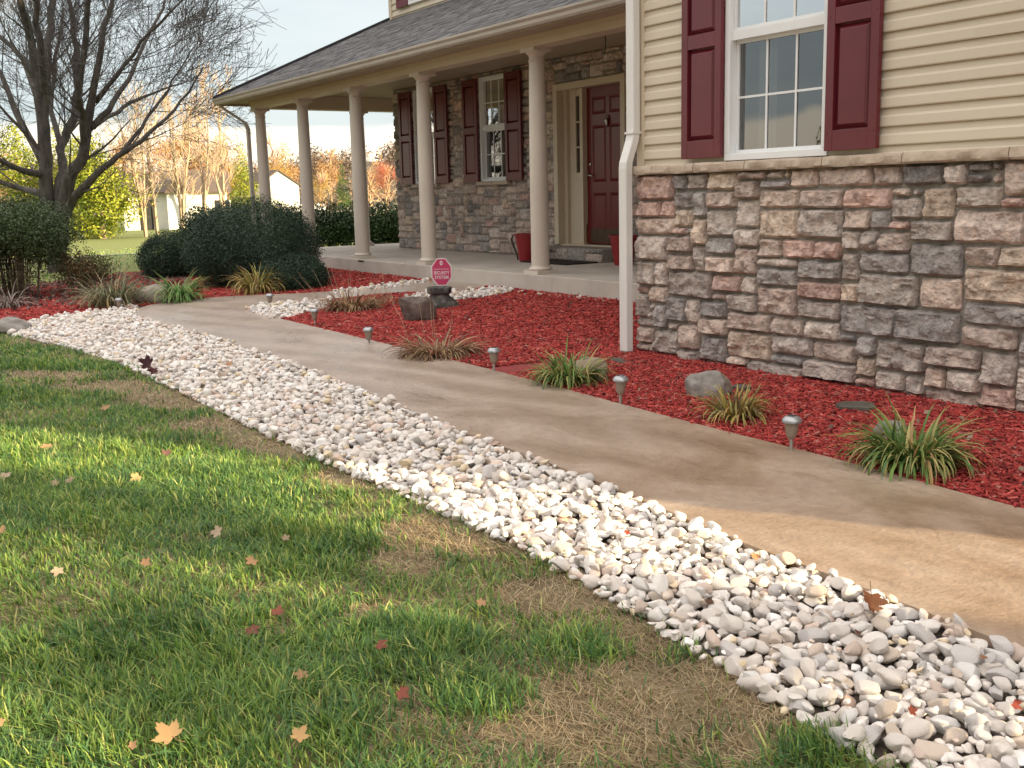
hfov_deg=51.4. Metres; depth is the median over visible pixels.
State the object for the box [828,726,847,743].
pebble
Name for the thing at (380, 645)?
fallen leaf
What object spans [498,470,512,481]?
pebble
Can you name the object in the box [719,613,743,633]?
pebble
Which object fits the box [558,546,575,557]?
pebble
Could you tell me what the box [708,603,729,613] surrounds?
pebble
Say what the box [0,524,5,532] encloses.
fallen leaf
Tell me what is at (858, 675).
pebble
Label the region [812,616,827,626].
pebble
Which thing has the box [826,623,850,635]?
pebble
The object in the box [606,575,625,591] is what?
pebble
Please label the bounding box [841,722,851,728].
pebble
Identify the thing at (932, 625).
pebble
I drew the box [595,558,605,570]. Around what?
pebble
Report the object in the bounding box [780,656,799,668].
pebble
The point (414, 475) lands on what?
pebble
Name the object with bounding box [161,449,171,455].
fallen leaf
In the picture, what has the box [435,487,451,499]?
pebble
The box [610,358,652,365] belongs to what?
flat stone
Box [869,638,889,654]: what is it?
pebble
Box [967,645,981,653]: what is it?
pebble
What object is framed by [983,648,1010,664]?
pebble
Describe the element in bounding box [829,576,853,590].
pebble
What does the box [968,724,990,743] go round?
pebble
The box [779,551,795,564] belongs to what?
pebble
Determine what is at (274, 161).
autumn tree
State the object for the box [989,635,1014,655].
pebble
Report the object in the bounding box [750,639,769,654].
pebble
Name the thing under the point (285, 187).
white barn
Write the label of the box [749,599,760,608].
pebble
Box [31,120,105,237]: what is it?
arborvitae
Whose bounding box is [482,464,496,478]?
pebble
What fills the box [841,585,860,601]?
pebble
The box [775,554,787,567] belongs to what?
pebble
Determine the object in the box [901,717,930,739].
pebble
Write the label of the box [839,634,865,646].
pebble
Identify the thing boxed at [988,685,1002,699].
pebble
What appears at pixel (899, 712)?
pebble
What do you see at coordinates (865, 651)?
pebble
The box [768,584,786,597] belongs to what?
pebble
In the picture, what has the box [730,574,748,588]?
pebble
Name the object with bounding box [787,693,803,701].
pebble
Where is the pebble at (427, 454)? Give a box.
[421,451,433,458]
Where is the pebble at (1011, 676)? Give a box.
[986,667,1018,687]
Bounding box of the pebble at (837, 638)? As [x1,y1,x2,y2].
[822,621,849,640]
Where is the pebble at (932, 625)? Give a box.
[918,619,941,632]
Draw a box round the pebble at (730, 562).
[725,557,738,569]
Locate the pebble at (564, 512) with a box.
[558,507,569,517]
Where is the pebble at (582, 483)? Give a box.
[576,477,588,489]
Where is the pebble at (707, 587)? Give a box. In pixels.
[694,583,712,593]
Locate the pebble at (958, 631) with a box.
[953,626,963,636]
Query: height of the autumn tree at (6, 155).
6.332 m
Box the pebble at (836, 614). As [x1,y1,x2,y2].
[832,611,842,618]
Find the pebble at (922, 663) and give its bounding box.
[918,661,926,672]
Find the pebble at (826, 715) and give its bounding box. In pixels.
[812,711,841,730]
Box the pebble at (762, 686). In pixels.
[755,680,770,693]
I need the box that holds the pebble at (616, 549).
[611,544,621,553]
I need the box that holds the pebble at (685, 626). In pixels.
[682,623,689,630]
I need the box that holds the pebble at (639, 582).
[632,577,648,589]
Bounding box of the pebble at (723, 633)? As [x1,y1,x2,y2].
[717,628,735,637]
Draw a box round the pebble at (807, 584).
[804,580,820,587]
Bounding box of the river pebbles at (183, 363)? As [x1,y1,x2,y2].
[7,277,1023,767]
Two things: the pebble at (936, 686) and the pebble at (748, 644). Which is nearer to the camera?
the pebble at (936, 686)
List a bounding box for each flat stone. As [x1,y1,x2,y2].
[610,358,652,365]
[733,384,750,391]
[836,401,875,412]
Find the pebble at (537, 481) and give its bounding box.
[532,478,543,484]
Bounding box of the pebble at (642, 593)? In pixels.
[630,586,646,599]
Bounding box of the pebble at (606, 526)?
[599,521,612,536]
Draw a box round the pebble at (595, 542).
[585,537,604,547]
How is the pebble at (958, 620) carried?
on the walkway
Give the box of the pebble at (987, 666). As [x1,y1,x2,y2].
[981,662,1003,669]
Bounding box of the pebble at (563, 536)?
[558,530,571,542]
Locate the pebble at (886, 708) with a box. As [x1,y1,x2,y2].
[874,699,897,719]
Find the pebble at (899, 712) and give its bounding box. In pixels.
[877,698,904,717]
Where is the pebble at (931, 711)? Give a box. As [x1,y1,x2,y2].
[924,707,937,716]
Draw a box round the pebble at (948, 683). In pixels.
[942,677,954,688]
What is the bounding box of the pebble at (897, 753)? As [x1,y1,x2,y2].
[893,745,913,763]
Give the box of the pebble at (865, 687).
[854,679,880,694]
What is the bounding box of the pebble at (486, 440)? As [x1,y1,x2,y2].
[482,437,494,444]
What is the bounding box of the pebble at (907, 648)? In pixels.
[901,645,915,653]
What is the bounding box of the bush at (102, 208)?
[53,133,152,238]
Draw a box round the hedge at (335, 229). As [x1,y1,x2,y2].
[175,197,399,246]
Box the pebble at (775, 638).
[769,632,782,644]
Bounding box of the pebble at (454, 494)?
[449,491,461,500]
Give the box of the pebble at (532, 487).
[525,483,538,492]
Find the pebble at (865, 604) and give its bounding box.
[862,601,876,613]
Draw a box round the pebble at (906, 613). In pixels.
[895,607,919,620]
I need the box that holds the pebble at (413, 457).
[408,454,417,461]
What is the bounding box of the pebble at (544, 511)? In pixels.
[538,507,551,515]
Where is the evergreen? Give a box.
[227,140,259,215]
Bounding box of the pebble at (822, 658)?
[800,650,828,669]
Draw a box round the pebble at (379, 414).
[375,412,384,418]
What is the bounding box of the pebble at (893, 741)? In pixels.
[884,732,911,751]
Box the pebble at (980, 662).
[974,654,983,664]
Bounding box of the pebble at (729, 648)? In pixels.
[717,640,740,656]
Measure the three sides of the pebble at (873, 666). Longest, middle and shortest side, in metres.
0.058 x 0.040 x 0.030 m
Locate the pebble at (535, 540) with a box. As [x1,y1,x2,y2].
[524,536,545,547]
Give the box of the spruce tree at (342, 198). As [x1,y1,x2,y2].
[334,160,352,218]
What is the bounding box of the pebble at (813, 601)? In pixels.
[803,595,825,606]
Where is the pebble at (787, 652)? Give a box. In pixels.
[779,645,801,661]
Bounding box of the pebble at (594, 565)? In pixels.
[589,562,599,570]
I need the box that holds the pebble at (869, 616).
[863,611,874,622]
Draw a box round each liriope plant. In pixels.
[0,277,38,308]
[64,263,153,309]
[144,269,213,303]
[220,263,288,296]
[298,262,405,314]
[362,267,420,306]
[381,285,501,362]
[519,337,623,390]
[681,374,786,426]
[820,390,1000,485]
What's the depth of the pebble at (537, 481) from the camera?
4.60 m
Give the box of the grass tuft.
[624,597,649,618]
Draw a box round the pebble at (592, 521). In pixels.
[581,517,597,527]
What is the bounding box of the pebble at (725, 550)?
[718,546,731,554]
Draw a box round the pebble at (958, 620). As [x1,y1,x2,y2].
[953,613,967,628]
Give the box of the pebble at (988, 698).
[970,691,993,702]
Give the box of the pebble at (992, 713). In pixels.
[987,709,1004,719]
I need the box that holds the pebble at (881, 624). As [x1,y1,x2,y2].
[871,616,890,634]
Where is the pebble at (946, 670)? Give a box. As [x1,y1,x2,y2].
[940,665,951,675]
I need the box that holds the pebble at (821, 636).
[798,627,829,643]
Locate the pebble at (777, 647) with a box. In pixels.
[772,643,783,651]
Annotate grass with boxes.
[0,242,386,284]
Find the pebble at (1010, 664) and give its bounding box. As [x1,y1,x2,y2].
[1004,658,1019,672]
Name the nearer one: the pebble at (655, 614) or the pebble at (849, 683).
the pebble at (849, 683)
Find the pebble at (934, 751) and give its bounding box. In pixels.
[912,739,950,761]
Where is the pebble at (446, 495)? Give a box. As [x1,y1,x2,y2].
[444,491,453,497]
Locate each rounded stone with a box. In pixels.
[573,357,607,379]
[872,420,907,440]
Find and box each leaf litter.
[0,271,198,309]
[44,305,987,659]
[374,295,1023,485]
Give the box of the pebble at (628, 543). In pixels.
[620,537,637,550]
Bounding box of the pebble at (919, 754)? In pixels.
[912,748,927,759]
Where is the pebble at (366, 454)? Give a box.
[359,451,371,457]
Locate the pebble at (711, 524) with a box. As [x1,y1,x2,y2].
[707,521,720,530]
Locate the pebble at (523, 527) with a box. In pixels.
[513,522,528,533]
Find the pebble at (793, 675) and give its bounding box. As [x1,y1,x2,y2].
[781,666,803,685]
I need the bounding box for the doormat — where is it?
[520,259,597,264]
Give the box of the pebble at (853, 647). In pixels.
[844,640,862,655]
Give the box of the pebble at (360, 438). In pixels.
[353,434,367,443]
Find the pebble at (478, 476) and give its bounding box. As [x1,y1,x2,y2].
[473,473,485,480]
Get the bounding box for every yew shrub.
[134,226,210,278]
[176,191,325,287]
[251,250,332,290]
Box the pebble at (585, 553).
[578,550,596,557]
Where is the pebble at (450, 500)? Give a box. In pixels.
[445,497,457,504]
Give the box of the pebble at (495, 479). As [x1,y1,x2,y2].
[491,472,500,482]
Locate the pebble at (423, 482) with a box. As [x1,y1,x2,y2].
[416,478,428,485]
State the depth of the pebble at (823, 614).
3.12 m
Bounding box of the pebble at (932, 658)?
[929,654,937,663]
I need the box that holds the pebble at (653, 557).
[642,550,660,564]
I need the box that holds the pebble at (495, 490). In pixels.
[489,485,501,496]
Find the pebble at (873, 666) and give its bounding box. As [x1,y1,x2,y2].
[867,662,885,673]
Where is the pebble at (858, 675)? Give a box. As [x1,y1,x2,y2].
[852,671,872,682]
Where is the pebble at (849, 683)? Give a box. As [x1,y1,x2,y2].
[831,677,853,690]
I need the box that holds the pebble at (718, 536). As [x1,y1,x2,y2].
[707,532,727,541]
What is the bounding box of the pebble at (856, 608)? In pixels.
[843,602,863,617]
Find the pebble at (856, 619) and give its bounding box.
[849,614,868,623]
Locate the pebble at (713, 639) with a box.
[706,629,720,648]
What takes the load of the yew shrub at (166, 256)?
on the mulch bed
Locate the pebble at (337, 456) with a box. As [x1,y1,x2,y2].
[331,452,344,461]
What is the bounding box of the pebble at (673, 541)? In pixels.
[661,536,678,550]
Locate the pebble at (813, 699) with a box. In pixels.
[807,688,834,706]
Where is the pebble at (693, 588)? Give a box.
[691,587,710,598]
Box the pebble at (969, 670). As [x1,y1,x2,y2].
[953,661,979,682]
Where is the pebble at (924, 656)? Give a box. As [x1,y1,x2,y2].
[915,647,937,662]
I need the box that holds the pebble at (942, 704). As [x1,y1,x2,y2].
[927,698,950,715]
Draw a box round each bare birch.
[101,105,159,236]
[107,81,171,234]
[144,84,206,227]
[168,62,227,208]
[182,63,253,210]
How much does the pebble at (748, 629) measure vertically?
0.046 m
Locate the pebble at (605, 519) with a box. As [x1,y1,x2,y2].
[598,516,612,523]
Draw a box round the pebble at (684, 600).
[676,597,697,610]
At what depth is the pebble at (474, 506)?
4.30 m
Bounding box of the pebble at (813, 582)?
[810,579,818,585]
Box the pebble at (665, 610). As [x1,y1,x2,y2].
[658,605,669,614]
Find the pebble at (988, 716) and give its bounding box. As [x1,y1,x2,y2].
[982,713,999,730]
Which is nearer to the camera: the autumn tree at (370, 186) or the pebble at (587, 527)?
the pebble at (587, 527)
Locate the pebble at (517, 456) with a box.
[512,451,522,462]
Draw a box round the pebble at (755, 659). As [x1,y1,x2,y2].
[745,654,762,667]
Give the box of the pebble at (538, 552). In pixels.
[534,548,543,556]
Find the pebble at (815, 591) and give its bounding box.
[803,585,826,596]
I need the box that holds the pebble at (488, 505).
[482,499,497,512]
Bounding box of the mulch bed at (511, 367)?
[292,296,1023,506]
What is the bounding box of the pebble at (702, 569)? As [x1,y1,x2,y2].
[698,565,712,573]
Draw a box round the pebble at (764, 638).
[759,634,770,645]
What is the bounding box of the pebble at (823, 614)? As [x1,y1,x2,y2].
[818,611,831,621]
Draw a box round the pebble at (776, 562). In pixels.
[770,554,783,568]
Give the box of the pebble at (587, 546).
[583,543,590,550]
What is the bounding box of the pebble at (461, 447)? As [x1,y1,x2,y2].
[456,444,469,452]
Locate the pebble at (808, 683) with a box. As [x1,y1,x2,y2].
[801,677,819,691]
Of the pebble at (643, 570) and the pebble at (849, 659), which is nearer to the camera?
the pebble at (849, 659)
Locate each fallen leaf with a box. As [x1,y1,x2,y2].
[0,467,11,480]
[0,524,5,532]
[0,718,8,726]
[40,440,51,448]
[50,565,62,576]
[65,476,73,482]
[127,740,136,749]
[130,471,143,481]
[137,354,155,368]
[140,557,149,567]
[147,367,157,374]
[151,718,184,744]
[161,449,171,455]
[210,525,224,537]
[245,554,258,565]
[245,623,260,635]
[271,605,284,618]
[281,534,289,542]
[290,724,310,746]
[293,667,307,679]
[373,639,386,648]
[394,685,408,700]
[477,597,486,605]
[751,550,761,560]
[863,581,889,613]
[871,599,882,611]
[908,704,918,715]
[1011,699,1022,708]
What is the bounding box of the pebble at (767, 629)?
[760,625,778,634]
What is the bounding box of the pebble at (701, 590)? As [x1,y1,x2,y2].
[695,586,705,596]
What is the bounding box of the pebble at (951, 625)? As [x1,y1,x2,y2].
[943,620,968,634]
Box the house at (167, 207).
[117,169,230,230]
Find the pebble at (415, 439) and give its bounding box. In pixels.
[408,436,419,443]
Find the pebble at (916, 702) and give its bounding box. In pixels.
[910,696,922,707]
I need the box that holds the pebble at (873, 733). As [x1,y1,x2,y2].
[864,725,881,745]
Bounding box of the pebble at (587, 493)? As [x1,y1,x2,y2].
[583,488,592,499]
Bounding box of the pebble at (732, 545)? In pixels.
[722,541,736,552]
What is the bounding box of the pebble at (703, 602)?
[699,599,713,606]
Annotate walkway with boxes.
[137,280,1023,647]
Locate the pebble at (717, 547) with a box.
[712,543,722,551]
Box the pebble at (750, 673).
[742,671,760,678]
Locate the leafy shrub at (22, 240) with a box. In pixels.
[0,186,87,297]
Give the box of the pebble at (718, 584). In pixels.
[710,578,731,593]
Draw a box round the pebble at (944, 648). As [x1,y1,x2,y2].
[935,641,951,656]
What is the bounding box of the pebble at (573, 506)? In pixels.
[567,500,580,513]
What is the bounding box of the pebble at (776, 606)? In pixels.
[766,602,783,610]
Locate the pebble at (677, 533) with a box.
[671,528,684,537]
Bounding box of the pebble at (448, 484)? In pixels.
[441,481,452,487]
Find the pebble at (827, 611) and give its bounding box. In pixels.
[811,609,834,622]
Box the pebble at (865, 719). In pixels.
[852,716,868,724]
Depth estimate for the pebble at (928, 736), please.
2.47 m
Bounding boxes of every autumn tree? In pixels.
[0,146,24,199]
[106,127,138,207]
[139,126,204,169]
[169,121,239,169]
[191,136,240,199]
[254,129,296,177]
[269,161,299,181]
[313,147,347,212]
[313,168,330,205]
[367,159,379,206]
[371,151,396,212]
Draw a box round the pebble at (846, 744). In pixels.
[837,739,856,752]
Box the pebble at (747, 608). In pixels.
[734,597,752,612]
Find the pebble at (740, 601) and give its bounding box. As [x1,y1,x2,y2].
[734,596,747,606]
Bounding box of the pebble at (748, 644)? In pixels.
[741,638,756,650]
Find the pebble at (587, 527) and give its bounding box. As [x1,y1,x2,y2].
[584,524,593,532]
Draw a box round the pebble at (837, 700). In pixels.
[834,686,843,702]
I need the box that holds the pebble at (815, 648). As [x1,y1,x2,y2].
[808,642,824,657]
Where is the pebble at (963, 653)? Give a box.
[950,644,979,663]
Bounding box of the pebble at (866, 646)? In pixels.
[861,643,869,649]
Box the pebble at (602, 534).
[594,529,611,539]
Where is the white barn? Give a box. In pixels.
[234,169,299,209]
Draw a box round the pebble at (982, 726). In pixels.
[972,724,985,732]
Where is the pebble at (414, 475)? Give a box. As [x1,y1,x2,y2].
[407,474,420,479]
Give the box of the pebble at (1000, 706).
[995,701,1021,714]
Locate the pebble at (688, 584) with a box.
[679,581,698,589]
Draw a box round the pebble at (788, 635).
[779,629,794,641]
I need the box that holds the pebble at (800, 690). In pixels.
[786,685,807,698]
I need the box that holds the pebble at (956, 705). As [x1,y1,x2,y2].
[948,698,964,712]
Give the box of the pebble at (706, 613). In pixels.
[700,607,721,621]
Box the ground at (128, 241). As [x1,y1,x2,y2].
[0,209,877,767]
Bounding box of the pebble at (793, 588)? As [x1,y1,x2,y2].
[786,582,803,595]
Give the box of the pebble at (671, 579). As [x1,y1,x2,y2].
[666,575,674,585]
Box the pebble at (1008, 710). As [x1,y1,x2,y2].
[1003,704,1013,719]
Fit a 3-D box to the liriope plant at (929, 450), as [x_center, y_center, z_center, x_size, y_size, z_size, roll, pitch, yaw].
[1.728,0.218,4.605,0.770,0.343,0.740,-8,12,-33]
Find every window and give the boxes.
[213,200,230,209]
[408,0,422,4]
[412,87,438,183]
[478,73,509,181]
[724,0,829,161]
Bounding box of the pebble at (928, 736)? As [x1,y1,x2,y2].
[911,723,933,743]
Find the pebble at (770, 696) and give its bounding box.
[757,689,777,702]
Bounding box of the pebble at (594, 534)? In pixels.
[584,531,598,538]
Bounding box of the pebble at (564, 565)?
[551,559,570,571]
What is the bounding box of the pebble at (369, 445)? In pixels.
[365,442,374,448]
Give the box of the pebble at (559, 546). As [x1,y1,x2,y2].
[550,541,572,552]
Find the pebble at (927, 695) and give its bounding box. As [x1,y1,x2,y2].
[917,689,939,702]
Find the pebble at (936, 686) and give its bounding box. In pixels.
[928,680,948,693]
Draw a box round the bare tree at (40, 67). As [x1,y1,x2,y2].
[0,0,286,272]
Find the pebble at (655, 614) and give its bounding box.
[647,605,670,621]
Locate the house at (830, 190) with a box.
[212,0,1023,416]
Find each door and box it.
[137,200,154,229]
[586,83,619,243]
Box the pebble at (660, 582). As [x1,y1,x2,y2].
[652,574,668,595]
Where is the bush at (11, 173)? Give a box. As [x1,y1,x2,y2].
[0,117,57,225]
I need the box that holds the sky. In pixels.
[0,0,394,176]
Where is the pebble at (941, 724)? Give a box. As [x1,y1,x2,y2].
[929,715,959,734]
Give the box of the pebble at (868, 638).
[862,631,887,643]
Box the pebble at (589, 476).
[580,473,593,480]
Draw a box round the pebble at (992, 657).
[983,653,996,662]
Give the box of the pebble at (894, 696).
[884,690,901,701]
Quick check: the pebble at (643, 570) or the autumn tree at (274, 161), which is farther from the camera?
the autumn tree at (274, 161)
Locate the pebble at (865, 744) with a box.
[856,738,874,757]
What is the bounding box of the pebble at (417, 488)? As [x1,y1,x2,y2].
[411,482,423,494]
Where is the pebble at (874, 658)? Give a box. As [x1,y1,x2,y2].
[861,654,879,666]
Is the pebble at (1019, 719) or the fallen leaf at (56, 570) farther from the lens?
the fallen leaf at (56, 570)
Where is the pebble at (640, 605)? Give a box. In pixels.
[634,600,647,612]
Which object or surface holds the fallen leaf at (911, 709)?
on the pebble at (914, 727)
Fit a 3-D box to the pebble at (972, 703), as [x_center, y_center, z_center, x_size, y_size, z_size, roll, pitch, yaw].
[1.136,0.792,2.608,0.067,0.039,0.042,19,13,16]
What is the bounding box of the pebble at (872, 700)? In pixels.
[859,693,884,707]
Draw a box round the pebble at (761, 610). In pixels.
[753,600,770,618]
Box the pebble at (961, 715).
[949,706,975,723]
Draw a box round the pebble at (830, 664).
[825,659,836,670]
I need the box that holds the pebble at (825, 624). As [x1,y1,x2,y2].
[819,622,841,628]
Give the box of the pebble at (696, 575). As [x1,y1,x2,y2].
[692,567,701,580]
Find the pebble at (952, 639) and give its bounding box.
[948,636,956,643]
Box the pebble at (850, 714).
[841,708,857,722]
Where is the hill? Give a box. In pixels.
[9,161,397,215]
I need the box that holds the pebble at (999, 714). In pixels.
[993,710,1003,717]
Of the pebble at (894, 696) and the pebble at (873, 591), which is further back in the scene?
the pebble at (873, 591)
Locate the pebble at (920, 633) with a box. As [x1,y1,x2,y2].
[906,622,936,643]
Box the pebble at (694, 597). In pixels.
[685,588,701,607]
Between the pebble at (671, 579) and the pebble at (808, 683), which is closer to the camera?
the pebble at (808, 683)
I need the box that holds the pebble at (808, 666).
[800,657,816,678]
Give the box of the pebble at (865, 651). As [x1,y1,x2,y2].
[861,647,870,658]
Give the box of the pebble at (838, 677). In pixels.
[830,671,846,682]
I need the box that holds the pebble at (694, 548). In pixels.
[689,544,699,554]
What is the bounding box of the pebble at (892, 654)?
[871,646,900,663]
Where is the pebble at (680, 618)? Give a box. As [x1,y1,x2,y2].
[672,614,685,621]
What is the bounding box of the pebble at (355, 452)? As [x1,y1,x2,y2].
[348,448,361,455]
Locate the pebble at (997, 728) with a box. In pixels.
[990,720,1011,737]
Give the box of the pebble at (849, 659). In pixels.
[840,650,857,664]
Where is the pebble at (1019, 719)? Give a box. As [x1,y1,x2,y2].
[1008,715,1023,723]
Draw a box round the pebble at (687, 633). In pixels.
[678,623,693,636]
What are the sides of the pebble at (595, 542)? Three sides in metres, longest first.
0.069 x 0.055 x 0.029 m
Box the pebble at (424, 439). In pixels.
[419,435,430,443]
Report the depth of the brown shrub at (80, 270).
14.34 m
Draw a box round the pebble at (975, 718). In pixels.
[964,712,986,725]
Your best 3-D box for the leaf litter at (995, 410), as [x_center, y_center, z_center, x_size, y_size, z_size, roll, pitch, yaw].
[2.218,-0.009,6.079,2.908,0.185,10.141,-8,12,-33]
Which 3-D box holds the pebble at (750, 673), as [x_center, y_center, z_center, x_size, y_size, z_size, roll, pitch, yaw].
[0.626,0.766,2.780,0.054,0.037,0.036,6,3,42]
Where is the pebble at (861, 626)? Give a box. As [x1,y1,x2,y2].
[852,621,870,631]
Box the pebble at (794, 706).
[788,699,814,714]
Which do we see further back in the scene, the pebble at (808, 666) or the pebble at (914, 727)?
the pebble at (808, 666)
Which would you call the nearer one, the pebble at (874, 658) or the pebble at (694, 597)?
the pebble at (874, 658)
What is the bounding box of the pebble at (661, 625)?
[655,621,666,628]
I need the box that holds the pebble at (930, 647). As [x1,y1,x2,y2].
[921,642,936,651]
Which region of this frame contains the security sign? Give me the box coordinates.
[431,258,451,286]
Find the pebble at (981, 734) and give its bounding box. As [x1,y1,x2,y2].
[975,728,991,741]
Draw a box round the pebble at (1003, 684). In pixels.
[992,676,1011,692]
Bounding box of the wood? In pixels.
[2,136,397,215]
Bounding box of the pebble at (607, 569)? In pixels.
[601,562,622,575]
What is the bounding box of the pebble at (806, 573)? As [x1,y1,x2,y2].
[789,568,810,578]
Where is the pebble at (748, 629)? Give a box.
[737,621,761,636]
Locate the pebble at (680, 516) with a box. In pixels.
[674,510,685,521]
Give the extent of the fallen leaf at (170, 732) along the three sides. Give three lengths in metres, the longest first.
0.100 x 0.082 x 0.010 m
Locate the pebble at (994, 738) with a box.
[987,736,1013,748]
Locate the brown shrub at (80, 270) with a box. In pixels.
[49,243,120,295]
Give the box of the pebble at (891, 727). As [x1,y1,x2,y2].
[885,721,901,734]
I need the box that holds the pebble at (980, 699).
[971,692,988,706]
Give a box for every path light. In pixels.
[115,297,122,307]
[266,293,273,302]
[309,308,318,325]
[363,326,373,342]
[487,347,500,370]
[613,375,628,403]
[782,414,801,449]
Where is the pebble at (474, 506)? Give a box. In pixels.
[469,502,478,509]
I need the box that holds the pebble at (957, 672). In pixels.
[951,668,962,678]
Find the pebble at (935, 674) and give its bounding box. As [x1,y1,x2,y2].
[925,671,946,681]
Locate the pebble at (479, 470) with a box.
[475,467,482,473]
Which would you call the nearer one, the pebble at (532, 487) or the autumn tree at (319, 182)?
the pebble at (532, 487)
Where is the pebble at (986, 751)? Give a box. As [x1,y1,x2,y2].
[981,744,989,756]
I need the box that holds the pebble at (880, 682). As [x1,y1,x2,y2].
[872,675,899,690]
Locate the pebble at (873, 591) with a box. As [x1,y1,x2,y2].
[868,589,885,598]
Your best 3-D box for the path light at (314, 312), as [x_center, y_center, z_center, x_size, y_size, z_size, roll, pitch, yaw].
[-1.875,-0.593,10.131,0.093,0.259,0.093,9,16,44]
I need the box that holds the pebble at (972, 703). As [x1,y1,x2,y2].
[962,697,990,713]
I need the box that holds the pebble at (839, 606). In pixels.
[832,601,846,612]
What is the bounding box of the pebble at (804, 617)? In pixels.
[796,610,812,624]
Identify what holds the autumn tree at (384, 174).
on the ground at (128, 241)
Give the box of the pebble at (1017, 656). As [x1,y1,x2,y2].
[1010,642,1023,662]
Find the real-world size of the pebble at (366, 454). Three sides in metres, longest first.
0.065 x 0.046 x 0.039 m
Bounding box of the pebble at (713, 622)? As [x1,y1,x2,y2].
[707,616,720,629]
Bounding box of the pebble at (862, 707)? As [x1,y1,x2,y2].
[856,700,868,715]
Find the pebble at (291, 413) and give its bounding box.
[288,410,295,417]
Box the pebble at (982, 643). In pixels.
[974,639,987,648]
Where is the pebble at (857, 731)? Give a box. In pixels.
[842,723,865,740]
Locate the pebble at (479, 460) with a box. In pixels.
[474,456,484,464]
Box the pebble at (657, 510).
[651,504,665,517]
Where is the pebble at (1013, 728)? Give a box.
[1005,720,1022,736]
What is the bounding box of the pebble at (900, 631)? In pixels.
[885,625,908,638]
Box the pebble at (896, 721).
[888,717,899,726]
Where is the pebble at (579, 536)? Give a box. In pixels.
[575,531,584,542]
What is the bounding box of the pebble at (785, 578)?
[779,574,790,582]
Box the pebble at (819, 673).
[815,670,825,682]
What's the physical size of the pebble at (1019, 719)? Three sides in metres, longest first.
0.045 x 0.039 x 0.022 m
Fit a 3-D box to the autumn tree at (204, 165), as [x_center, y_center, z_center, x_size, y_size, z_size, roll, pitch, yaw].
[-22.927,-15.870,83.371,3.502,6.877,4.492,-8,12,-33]
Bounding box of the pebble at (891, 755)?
[874,753,897,767]
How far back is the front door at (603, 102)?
13.89 m
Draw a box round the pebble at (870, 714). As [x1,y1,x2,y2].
[865,707,895,723]
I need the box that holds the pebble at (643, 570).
[635,564,653,579]
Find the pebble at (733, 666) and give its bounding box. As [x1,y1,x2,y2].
[724,654,744,675]
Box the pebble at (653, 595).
[648,588,672,601]
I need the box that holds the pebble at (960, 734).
[942,727,967,746]
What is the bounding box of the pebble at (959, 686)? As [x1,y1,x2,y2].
[938,675,966,694]
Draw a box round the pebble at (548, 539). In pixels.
[540,533,556,544]
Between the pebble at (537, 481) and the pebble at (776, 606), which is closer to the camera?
the pebble at (776, 606)
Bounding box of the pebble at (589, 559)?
[583,554,594,567]
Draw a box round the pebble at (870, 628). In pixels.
[855,624,872,637]
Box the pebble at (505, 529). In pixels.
[499,526,510,534]
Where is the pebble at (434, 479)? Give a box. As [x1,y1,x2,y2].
[429,475,439,484]
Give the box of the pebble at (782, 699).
[775,690,789,706]
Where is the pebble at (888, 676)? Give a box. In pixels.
[875,667,901,686]
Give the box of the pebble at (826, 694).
[816,687,837,701]
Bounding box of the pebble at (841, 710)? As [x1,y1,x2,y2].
[836,706,856,721]
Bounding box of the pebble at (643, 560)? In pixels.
[640,557,649,565]
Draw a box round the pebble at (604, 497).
[597,493,610,501]
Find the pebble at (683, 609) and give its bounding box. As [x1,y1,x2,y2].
[676,604,693,618]
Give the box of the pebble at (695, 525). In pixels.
[688,516,703,533]
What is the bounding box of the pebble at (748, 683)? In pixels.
[736,675,762,694]
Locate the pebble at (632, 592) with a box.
[627,587,638,598]
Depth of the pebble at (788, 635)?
3.01 m
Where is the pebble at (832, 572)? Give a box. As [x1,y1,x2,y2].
[828,568,837,576]
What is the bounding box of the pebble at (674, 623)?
[665,618,686,628]
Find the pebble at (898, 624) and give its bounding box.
[893,623,905,626]
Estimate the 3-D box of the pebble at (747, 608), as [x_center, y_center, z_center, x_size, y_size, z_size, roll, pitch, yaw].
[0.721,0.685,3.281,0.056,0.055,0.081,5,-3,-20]
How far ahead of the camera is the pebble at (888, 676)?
2.71 m
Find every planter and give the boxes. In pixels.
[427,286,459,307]
[514,233,530,260]
[609,234,637,265]
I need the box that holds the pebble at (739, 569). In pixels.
[732,564,746,574]
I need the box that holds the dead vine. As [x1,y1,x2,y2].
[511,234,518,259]
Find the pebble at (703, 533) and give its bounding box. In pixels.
[697,528,710,538]
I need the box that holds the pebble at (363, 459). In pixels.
[358,457,368,462]
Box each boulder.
[0,316,31,334]
[134,284,174,303]
[685,370,732,397]
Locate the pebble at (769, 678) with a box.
[761,673,781,688]
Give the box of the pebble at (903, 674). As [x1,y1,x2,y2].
[893,669,906,683]

